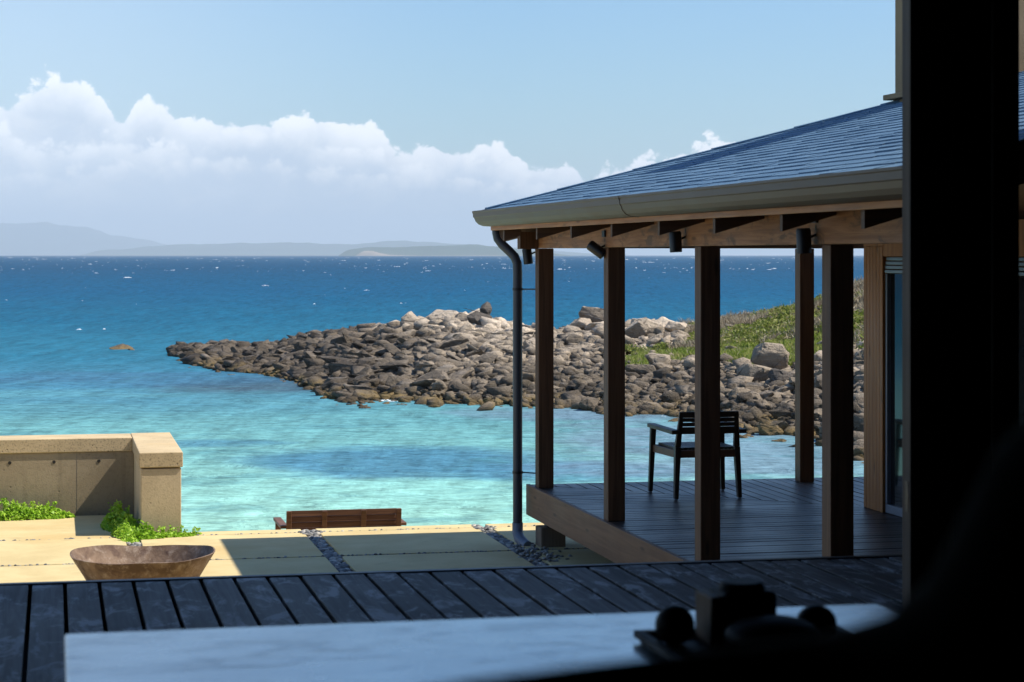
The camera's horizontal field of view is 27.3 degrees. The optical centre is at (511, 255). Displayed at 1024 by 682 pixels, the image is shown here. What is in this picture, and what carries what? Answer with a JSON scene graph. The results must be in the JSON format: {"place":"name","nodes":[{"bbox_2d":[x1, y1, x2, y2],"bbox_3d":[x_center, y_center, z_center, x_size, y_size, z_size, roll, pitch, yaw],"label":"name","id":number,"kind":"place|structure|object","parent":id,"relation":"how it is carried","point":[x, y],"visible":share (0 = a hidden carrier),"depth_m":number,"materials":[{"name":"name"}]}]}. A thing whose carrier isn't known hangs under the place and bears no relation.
{"place":"outdoors","nodes":[
{"label":"outdoors","id":0,"kind":"place"},
{"bbox_2d":[0,222,165,254],"bbox_3d":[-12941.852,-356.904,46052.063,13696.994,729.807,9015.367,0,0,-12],"label":"hill","id":1,"kind":"structure","parent":0,"point":[43,238],"depth_m":43772.19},
{"bbox_2d":[0,515,613,582],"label":"pavement","id":2,"kind":"structure","parent":0,"point":[56,549],"depth_m":18.87,"materials":[{"name":"stone"}]},
{"bbox_2d":[0,497,75,520],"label":"trailing plant","id":3,"kind":"object","parent":2,"relation":"on","point":[24,512],"visible":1,"depth_m":20.99,"materials":[{"name":"green plant"}]},
{"bbox_2d":[70,545,214,579],"bbox_3d":[-2.763,2.420,15.773,1.074,0.420,1.074,0,0,-12],"label":"fire bowl","id":4,"kind":"object","parent":2,"relation":"on","point":[104,562],"visible":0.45,"depth_m":15.81,"materials":[{"name":"metal"}]},
{"bbox_2d":[99,499,201,542],"bbox_3d":[-3.675,2.514,20.044,0.865,0.302,1.478,0,0,-44],"label":"trailing plant","id":5,"kind":"object","parent":2,"relation":"on","point":[123,526],"visible":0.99,"depth_m":19.69,"materials":[{"name":"green plant"}]},
{"bbox_2d":[0,524,588,571],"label":"pebbles","id":6,"kind":"object","parent":2,"relation":"in","point":[329,553],"visible":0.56,"depth_m":18.75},
{"bbox_2d":[273,508,406,529],"bbox_3d":[-1.774,2.980,21.692,1.290,0.800,0.754,0,0,-12],"label":"garden bench","id":7,"kind":"object","parent":2,"relation":"on","point":[341,518],"visible":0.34,"depth_m":21.39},
{"bbox_2d":[472,0,1023,563],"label":"pavilion","id":8,"kind":"structure","parent":2,"relation":"on","point":[838,178],"depth_m":15.98,"materials":[{"name":"wood"}]},
{"bbox_2d":[522,249,534,264],"bbox_3d":[0.167,-0.050,19.167,0.150,0.270,0.106,0,0,-12],"label":"spotlight","id":9,"kind":"object","parent":8,"relation":"attached to","point":[527,256],"visible":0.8,"depth_m":19.13,"materials":[{"name":"black metal"}]},
{"bbox_2d":[586,230,605,258],"bbox_3d":[0.685,-0.081,16.701,0.191,0.227,0.103,0,0,6],"label":"spotlight","id":10,"kind":"object","parent":8,"relation":"attached to","point":[596,249],"visible":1,"depth_m":16.67,"materials":[{"name":"black metal"}]},
{"bbox_2d":[669,228,685,252],"bbox_3d":[1.160,-0.132,14.571,0.145,0.227,0.102,0,0,-12],"label":"spotlight","id":11,"kind":"object","parent":8,"relation":"attached to","point":[675,240],"visible":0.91,"depth_m":14.54,"materials":[{"name":"black metal"}]},
{"bbox_2d":[647,411,746,499],"bbox_3d":[1.622,1.722,18.406,0.720,0.761,0.705,0,0,-12],"label":"armchair","id":12,"kind":"object","parent":8,"relation":"on","point":[677,449],"visible":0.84,"depth_m":18.16,"materials":[{"name":"wood"}]},
{"bbox_2d":[796,221,817,253],"bbox_3d":[1.702,-0.122,12.080,0.145,0.227,0.102,0,0,-12],"label":"spotlight","id":13,"kind":"object","parent":8,"relation":"attached to","point":[804,236],"visible":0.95,"depth_m":12.05,"materials":[{"name":"black metal"}]},
{"bbox_2d":[885,257,1023,516],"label":"sliding window","id":14,"kind":"structure","parent":8,"relation":"in","point":[893,282],"depth_m":17.04,"materials":[{"name":"glass"}]},
{"bbox_2d":[80,240,636,255],"bbox_3d":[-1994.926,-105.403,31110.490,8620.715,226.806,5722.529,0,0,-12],"label":"hill","id":15,"kind":"structure","parent":0,"point":[276,249],"depth_m":29574.23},
{"bbox_2d":[356,251,498,255],"bbox_3d":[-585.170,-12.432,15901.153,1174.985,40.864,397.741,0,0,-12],"label":"distant island","id":16,"kind":"structure","parent":0,"point":[368,253],"depth_m":15853.92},
{"bbox_2d":[0,255,863,531],"bbox_3d":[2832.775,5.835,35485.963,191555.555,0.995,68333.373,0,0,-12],"label":"sea","id":17,"kind":"structure","parent":0,"point":[260,451],"depth_m":97.04,"materials":[{"name":"liquid"}]},
{"bbox_2d":[109,344,132,348],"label":"boulder","id":18,"kind":"object","parent":17,"relation":"in","point":[122,346],"visible":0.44,"depth_m":130.84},
{"bbox_2d":[261,356,281,361],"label":"boulder","id":19,"kind":"object","parent":17,"relation":"in","point":[268,358],"visible":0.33,"depth_m":109.69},
{"bbox_2d":[10,257,821,400],"bbox_3d":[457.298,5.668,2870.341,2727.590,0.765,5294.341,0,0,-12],"label":"whitecaps","id":20,"kind":"object","parent":17,"relation":"on","point":[364,290],"visible":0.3,"depth_m":1264.20,"materials":[{"name":"liquid"}]},
{"bbox_2d":[757,424,782,435],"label":"boulder","id":21,"kind":"object","parent":17,"relation":"in","point":[768,430],"visible":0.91,"depth_m":69.87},
{"bbox_2d":[769,407,790,418],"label":"boulder","id":22,"kind":"object","parent":17,"relation":"in","point":[776,413],"visible":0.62,"depth_m":73.68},
{"bbox_2d":[0,0,894,254],"label":"sky","id":23,"kind":"structure","parent":0,"point":[168,122],"materials":[{"name":"blue"}]},
{"bbox_2d":[339,244,570,255],"bbox_3d":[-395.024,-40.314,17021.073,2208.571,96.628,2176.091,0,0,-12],"label":"headland","id":24,"kind":"structure","parent":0,"point":[462,250],"depth_m":16342.14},
{"bbox_2d":[64,604,892,681],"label":"table","id":25,"kind":"object","parent":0,"point":[458,650],"visible":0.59,"depth_m":3.47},
{"bbox_2d":[633,625,842,654],"bbox_3d":[0.411,0.640,3.436,0.355,0.017,0.310,0,0,-12],"label":"serving tray","id":26,"kind":"object","parent":25,"relation":"on","point":[651,639],"visible":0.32,"depth_m":3.47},
{"bbox_2d":[655,605,694,644],"bbox_3d":[0.270,0.611,3.487,0.066,0.064,0.066,0,0,-12],"label":"round jar","id":27,"kind":"object","parent":26,"relation":"on","point":[674,624],"visible":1,"depth_m":3.46,"materials":[{"name":"ceramic"}]},
{"bbox_2d":[695,578,776,645],"bbox_3d":[0.374,0.594,3.515,0.117,0.099,0.090,0,0,-12],"label":"condiment box","id":28,"kind":"object","parent":26,"relation":"on","point":[722,606],"visible":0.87,"depth_m":3.48,"materials":[{"name":"ceramic"}]},
{"bbox_2d":[724,614,820,646],"bbox_3d":[0.421,0.613,3.402,0.156,0.060,0.156,0,0,-12],"label":"squat pot","id":29,"kind":"object","parent":26,"relation":"on","point":[756,629],"visible":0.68,"depth_m":3.36,"materials":[{"name":"ceramic"}]},
{"bbox_2d":[797,604,836,634],"bbox_3d":[0.508,0.613,3.519,0.068,0.059,0.068,0,0,-12],"label":"round jar","id":30,"kind":"object","parent":26,"relation":"on","point":[822,619],"visible":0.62,"depth_m":3.50,"materials":[{"name":"ceramic"}]},
{"bbox_2d":[428,334,861,409],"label":"rocky point","id":31,"kind":"structure","parent":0,"point":[731,362],"depth_m":95.76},
{"bbox_2d":[172,343,192,351],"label":"boulder","id":32,"kind":"object","parent":31,"relation":"on","point":[177,348],"visible":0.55,"depth_m":125.38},
{"bbox_2d":[202,345,219,351],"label":"boulder","id":33,"kind":"object","parent":31,"relation":"on","point":[209,347],"visible":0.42,"depth_m":122.49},
{"bbox_2d":[255,353,280,359],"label":"boulder","id":34,"kind":"object","parent":31,"relation":"on","point":[259,357],"visible":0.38,"depth_m":109.99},
{"bbox_2d":[303,351,318,357],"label":"boulder","id":35,"kind":"object","parent":31,"relation":"on","point":[309,354],"visible":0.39,"depth_m":107.09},
{"bbox_2d":[300,368,323,379],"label":"boulder","id":36,"kind":"object","parent":31,"relation":"on","point":[307,374],"visible":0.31,"depth_m":98.33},
{"bbox_2d":[305,338,321,345],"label":"boulder","id":37,"kind":"object","parent":31,"relation":"on","point":[312,341],"visible":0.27,"depth_m":112.54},
{"bbox_2d":[321,376,347,389],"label":"boulder","id":38,"kind":"object","parent":31,"relation":"on","point":[329,383],"visible":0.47,"depth_m":92.19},
{"bbox_2d":[320,356,349,363],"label":"boulder","id":39,"kind":"object","parent":31,"relation":"on","point":[327,359],"visible":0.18,"depth_m":100.47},
{"bbox_2d":[328,363,350,375],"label":"boulder","id":40,"kind":"object","parent":31,"relation":"on","point":[333,367],"visible":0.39,"depth_m":95.89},
{"bbox_2d":[364,337,376,343],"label":"boulder","id":41,"kind":"object","parent":31,"relation":"on","point":[369,340],"visible":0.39,"depth_m":107.49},
{"bbox_2d":[371,357,394,369],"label":"boulder","id":42,"kind":"object","parent":31,"relation":"on","point":[385,360],"visible":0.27,"depth_m":96.32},
{"bbox_2d":[378,334,398,340],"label":"boulder","id":43,"kind":"object","parent":31,"relation":"on","point":[387,337],"visible":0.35,"depth_m":106.19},
{"bbox_2d":[383,344,400,355],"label":"boulder","id":44,"kind":"object","parent":31,"relation":"on","point":[392,349],"visible":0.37,"depth_m":101.95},
{"bbox_2d":[379,362,410,370],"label":"boulder","id":45,"kind":"object","parent":31,"relation":"on","point":[390,366],"visible":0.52,"depth_m":94.94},
{"bbox_2d":[423,338,440,342],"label":"boulder","id":46,"kind":"object","parent":31,"relation":"on","point":[433,340],"visible":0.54,"depth_m":103.11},
{"bbox_2d":[417,364,457,378],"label":"boulder","id":47,"kind":"object","parent":31,"relation":"on","point":[448,369],"visible":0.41,"depth_m":91.66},
{"bbox_2d":[438,338,468,348],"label":"boulder","id":48,"kind":"object","parent":31,"relation":"on","point":[450,343],"visible":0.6,"depth_m":100.46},
{"bbox_2d":[447,358,464,366],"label":"boulder","id":49,"kind":"object","parent":31,"relation":"on","point":[458,363],"visible":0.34,"depth_m":94.88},
{"bbox_2d":[455,312,467,321],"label":"boulder","id":50,"kind":"object","parent":31,"relation":"on","point":[461,316],"visible":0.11,"depth_m":110.57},
{"bbox_2d":[463,349,485,357],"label":"boulder","id":51,"kind":"object","parent":31,"relation":"on","point":[477,352],"visible":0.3,"depth_m":97.39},
{"bbox_2d":[166,308,863,462],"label":"rubble","id":52,"kind":"object","parent":31,"relation":"on","point":[579,377],"visible":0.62,"depth_m":91.22,"materials":[{"name":"stone"}]},
{"bbox_2d":[230,346,245,353],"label":"boulder","id":53,"kind":"object","parent":52,"relation":"on","point":[234,349],"visible":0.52,"depth_m":119.49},
{"bbox_2d":[256,344,273,353],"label":"boulder","id":54,"kind":"object","parent":52,"relation":"on","point":[261,348],"visible":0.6,"depth_m":117.12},
{"bbox_2d":[322,334,341,342],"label":"boulder","id":55,"kind":"object","parent":52,"relation":"on","point":[329,338],"visible":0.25,"depth_m":110.74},
{"bbox_2d":[326,360,353,371],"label":"boulder","id":56,"kind":"object","parent":52,"relation":"on","point":[344,362],"visible":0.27,"depth_m":98.03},
{"bbox_2d":[351,375,368,384],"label":"boulder","id":57,"kind":"object","parent":52,"relation":"on","point":[360,377],"visible":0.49,"depth_m":91.83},
{"bbox_2d":[349,384,377,390],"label":"boulder","id":58,"kind":"object","parent":52,"relation":"on","point":[355,387],"visible":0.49,"depth_m":89.67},
{"bbox_2d":[353,389,375,396],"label":"boulder","id":59,"kind":"object","parent":52,"relation":"on","point":[363,392],"visible":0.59,"depth_m":87.79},
{"bbox_2d":[354,352,375,357],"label":"boulder","id":60,"kind":"object","parent":52,"relation":"on","point":[362,355],"visible":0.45,"depth_m":99.69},
{"bbox_2d":[357,357,374,364],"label":"boulder","id":61,"kind":"object","parent":52,"relation":"on","point":[365,360],"visible":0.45,"depth_m":98.37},
{"bbox_2d":[358,367,373,377],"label":"boulder","id":62,"kind":"object","parent":52,"relation":"on","point":[365,370],"visible":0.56,"depth_m":93.72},
{"bbox_2d":[384,374,402,386],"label":"boulder","id":63,"kind":"object","parent":52,"relation":"on","point":[392,380],"visible":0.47,"depth_m":90.42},
{"bbox_2d":[401,311,419,322],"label":"boulder","id":64,"kind":"object","parent":52,"relation":"on","point":[410,316],"visible":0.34,"depth_m":111.22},
{"bbox_2d":[414,339,430,345],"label":"boulder","id":65,"kind":"object","parent":52,"relation":"on","point":[420,342],"visible":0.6,"depth_m":102.78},
{"bbox_2d":[414,361,432,369],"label":"boulder","id":66,"kind":"object","parent":52,"relation":"on","point":[420,364],"visible":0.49,"depth_m":92.95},
{"bbox_2d":[410,378,438,386],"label":"boulder","id":67,"kind":"object","parent":52,"relation":"on","point":[425,383],"visible":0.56,"depth_m":88.31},
{"bbox_2d":[415,370,450,381],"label":"boulder","id":68,"kind":"object","parent":52,"relation":"on","point":[442,375],"visible":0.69,"depth_m":89.67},
{"bbox_2d":[425,309,458,320],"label":"boulder","id":69,"kind":"object","parent":52,"relation":"on","point":[440,313],"visible":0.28,"depth_m":111.42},
{"bbox_2d":[446,352,460,360],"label":"boulder","id":70,"kind":"object","parent":52,"relation":"on","point":[452,356],"visible":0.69,"depth_m":96.63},
{"bbox_2d":[449,367,474,378],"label":"boulder","id":71,"kind":"object","parent":52,"relation":"on","point":[465,373],"visible":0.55,"depth_m":90.54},
{"bbox_2d":[453,333,476,339],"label":"boulder","id":72,"kind":"object","parent":52,"relation":"on","point":[467,335],"visible":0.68,"depth_m":102.57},
{"bbox_2d":[458,365,485,368],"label":"boulder","id":73,"kind":"object","parent":52,"relation":"on","point":[477,366],"visible":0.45,"depth_m":93.08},
{"bbox_2d":[464,308,492,324],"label":"boulder","id":74,"kind":"object","parent":52,"relation":"on","point":[474,317],"visible":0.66,"depth_m":108.20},
{"bbox_2d":[480,301,491,314],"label":"boulder","id":75,"kind":"object","parent":74,"relation":"on","point":[487,307],"visible":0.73,"depth_m":108.79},
{"bbox_2d":[471,353,497,362],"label":"boulder","id":76,"kind":"object","parent":52,"relation":"on","point":[491,357],"visible":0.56,"depth_m":95.48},
{"bbox_2d":[562,334,578,344],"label":"boulder","id":77,"kind":"object","parent":52,"relation":"on","point":[570,338],"visible":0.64,"depth_m":103.50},
{"bbox_2d":[569,318,591,328],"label":"boulder","id":78,"kind":"object","parent":52,"relation":"on","point":[581,323],"visible":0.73,"depth_m":109.46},
{"bbox_2d":[579,397,598,410],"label":"boulder","id":79,"kind":"object","parent":52,"relation":"on","point":[588,404],"visible":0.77,"depth_m":80.99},
{"bbox_2d":[578,306,603,322],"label":"boulder","id":80,"kind":"object","parent":52,"relation":"on","point":[594,314],"visible":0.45,"depth_m":110.47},
{"bbox_2d":[584,321,603,330],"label":"boulder","id":81,"kind":"object","parent":52,"relation":"on","point":[589,326],"visible":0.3,"depth_m":109.02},
{"bbox_2d":[625,320,648,337],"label":"boulder","id":82,"kind":"object","parent":52,"relation":"on","point":[636,329],"visible":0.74,"depth_m":103.19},
{"bbox_2d":[631,318,657,333],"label":"boulder","id":83,"kind":"object","parent":52,"relation":"on","point":[651,325],"visible":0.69,"depth_m":103.61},
{"bbox_2d":[645,353,670,364],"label":"boulder","id":84,"kind":"object","parent":52,"relation":"on","point":[652,358],"visible":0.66,"depth_m":91.55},
{"bbox_2d":[653,317,674,331],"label":"boulder","id":85,"kind":"object","parent":52,"relation":"on","point":[663,321],"visible":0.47,"depth_m":104.45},
{"bbox_2d":[664,321,686,331],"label":"boulder","id":86,"kind":"object","parent":52,"relation":"on","point":[670,326],"visible":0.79,"depth_m":103.66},
{"bbox_2d":[726,387,749,396],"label":"boulder","id":87,"kind":"object","parent":52,"relation":"on","point":[735,391],"visible":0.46,"depth_m":78.67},
{"bbox_2d":[735,392,752,402],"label":"boulder","id":88,"kind":"object","parent":52,"relation":"on","point":[743,397],"visible":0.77,"depth_m":76.65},
{"bbox_2d":[739,383,760,390],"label":"boulder","id":89,"kind":"object","parent":52,"relation":"on","point":[750,387],"visible":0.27,"depth_m":79.91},
{"bbox_2d":[736,363,771,381],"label":"boulder","id":90,"kind":"object","parent":52,"relation":"on","point":[758,373],"visible":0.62,"depth_m":82.59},
{"bbox_2d":[746,382,768,387],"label":"boulder","id":91,"kind":"object","parent":52,"relation":"on","point":[758,384],"visible":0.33,"depth_m":80.66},
{"bbox_2d":[759,390,773,398],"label":"boulder","id":92,"kind":"object","parent":52,"relation":"on","point":[766,393],"visible":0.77,"depth_m":77.25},
{"bbox_2d":[750,342,789,369],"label":"boulder","id":93,"kind":"object","parent":52,"relation":"on","point":[772,355],"visible":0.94,"depth_m":84.07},
{"bbox_2d":[770,420,788,430],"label":"boulder","id":94,"kind":"object","parent":52,"relation":"on","point":[783,425],"visible":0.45,"depth_m":70.46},
{"bbox_2d":[775,383,794,391],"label":"boulder","id":95,"kind":"object","parent":52,"relation":"on","point":[787,387],"visible":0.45,"depth_m":78.95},
{"bbox_2d":[814,374,821,387],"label":"boulder","id":96,"kind":"object","parent":52,"relation":"on","point":[818,381],"visible":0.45,"depth_m":76.94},
{"bbox_2d":[854,402,861,412],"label":"boulder","id":97,"kind":"object","parent":52,"relation":"on","point":[857,407],"visible":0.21,"depth_m":69.57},
{"bbox_2d":[523,337,534,348],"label":"boulder","id":98,"kind":"object","parent":31,"relation":"on","point":[528,342],"visible":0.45,"depth_m":99.97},
{"bbox_2d":[554,346,577,351],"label":"boulder","id":99,"kind":"object","parent":31,"relation":"on","point":[566,348],"visible":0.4,"depth_m":99.74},
{"bbox_2d":[573,340,587,349],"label":"boulder","id":100,"kind":"object","parent":31,"relation":"on","point":[580,346],"visible":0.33,"depth_m":100.45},
{"bbox_2d":[625,364,655,374],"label":"boulder","id":101,"kind":"object","parent":31,"relation":"on","point":[644,369],"visible":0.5,"depth_m":89.65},
{"bbox_2d":[636,405,656,414],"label":"boulder","id":102,"kind":"object","parent":31,"relation":"on","point":[649,410],"visible":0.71,"depth_m":79.37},
{"bbox_2d":[670,330,689,336],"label":"boulder","id":103,"kind":"object","parent":31,"relation":"on","point":[676,332],"visible":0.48,"depth_m":101.82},
{"bbox_2d":[625,330,821,365],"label":"shore grass","id":104,"kind":"structure","parent":31,"relation":"on","point":[745,352],"depth_m":94.60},
{"bbox_2d":[625,281,863,352],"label":"coastal scrub","id":105,"kind":"object","parent":31,"relation":"on","point":[748,335],"visible":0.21,"depth_m":99.48,"materials":[{"name":"green plant"}]},
{"bbox_2d":[629,275,863,363],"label":"dry brush","id":106,"kind":"object","parent":31,"relation":"on","point":[733,319],"visible":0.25,"depth_m":99.54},
{"bbox_2d":[749,391,762,399],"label":"boulder","id":107,"kind":"object","parent":31,"relation":"on","point":[756,396],"visible":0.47,"depth_m":77.06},
{"bbox_2d":[768,368,792,381],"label":"boulder","id":108,"kind":"object","parent":31,"relation":"on","point":[777,374],"visible":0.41,"depth_m":81.47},
{"bbox_2d":[775,403,794,412],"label":"boulder","id":109,"kind":"object","parent":31,"relation":"on","point":[788,407],"visible":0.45,"depth_m":73.98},
{"bbox_2d":[814,407,821,417],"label":"boulder","id":110,"kind":"object","parent":31,"relation":"on","point":[817,411],"visible":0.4,"depth_m":71.93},
{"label":"boulder","id":111,"kind":"object","parent":31,"relation":"on","visible":0},
{"bbox_2d":[330,333,352,344],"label":"boulder","id":112,"kind":"object","parent":111,"relation":"on","point":[343,339],"visible":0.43,"depth_m":109.07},
{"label":"boulder","id":113,"kind":"object","parent":31,"relation":"on","visible":0},
{"bbox_2d":[293,340,306,350],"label":"boulder","id":114,"kind":"object","parent":113,"relation":"on","point":[299,345],"visible":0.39,"depth_m":113.51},
{"bbox_2d":[464,422,1023,681],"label":"lounge chair","id":115,"kind":"object","parent":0,"point":[957,615],"visible":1,"depth_m":0.88,"materials":[{"name":"fabric"}]},
{"bbox_2d":[902,0,1018,601],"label":"pillar","id":116,"kind":"structure","parent":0,"point":[960,242],"depth_m":6.84,"materials":[{"name":"black metal"}]},
{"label":"ground","id":117,"kind":"structure","parent":0,"visible":0},
{"bbox_2d":[0,432,182,531],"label":"concrete wall","id":118,"kind":"structure","parent":117,"relation":"on","point":[91,474],"depth_m":21.27,"materials":[{"name":"beige concrete"}]},
{"bbox_2d":[0,554,901,681],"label":"deck","id":119,"kind":"structure","parent":117,"relation":"on","point":[39,621],"depth_m":9.00,"materials":[{"name":"grey wood"}]},
{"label":"boulder","id":120,"kind":"object","parent":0,"visible":0},
{"bbox_2d":[395,329,415,337],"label":"boulder","id":121,"kind":"object","parent":120,"relation":"on","point":[411,332],"visible":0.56,"depth_m":106.60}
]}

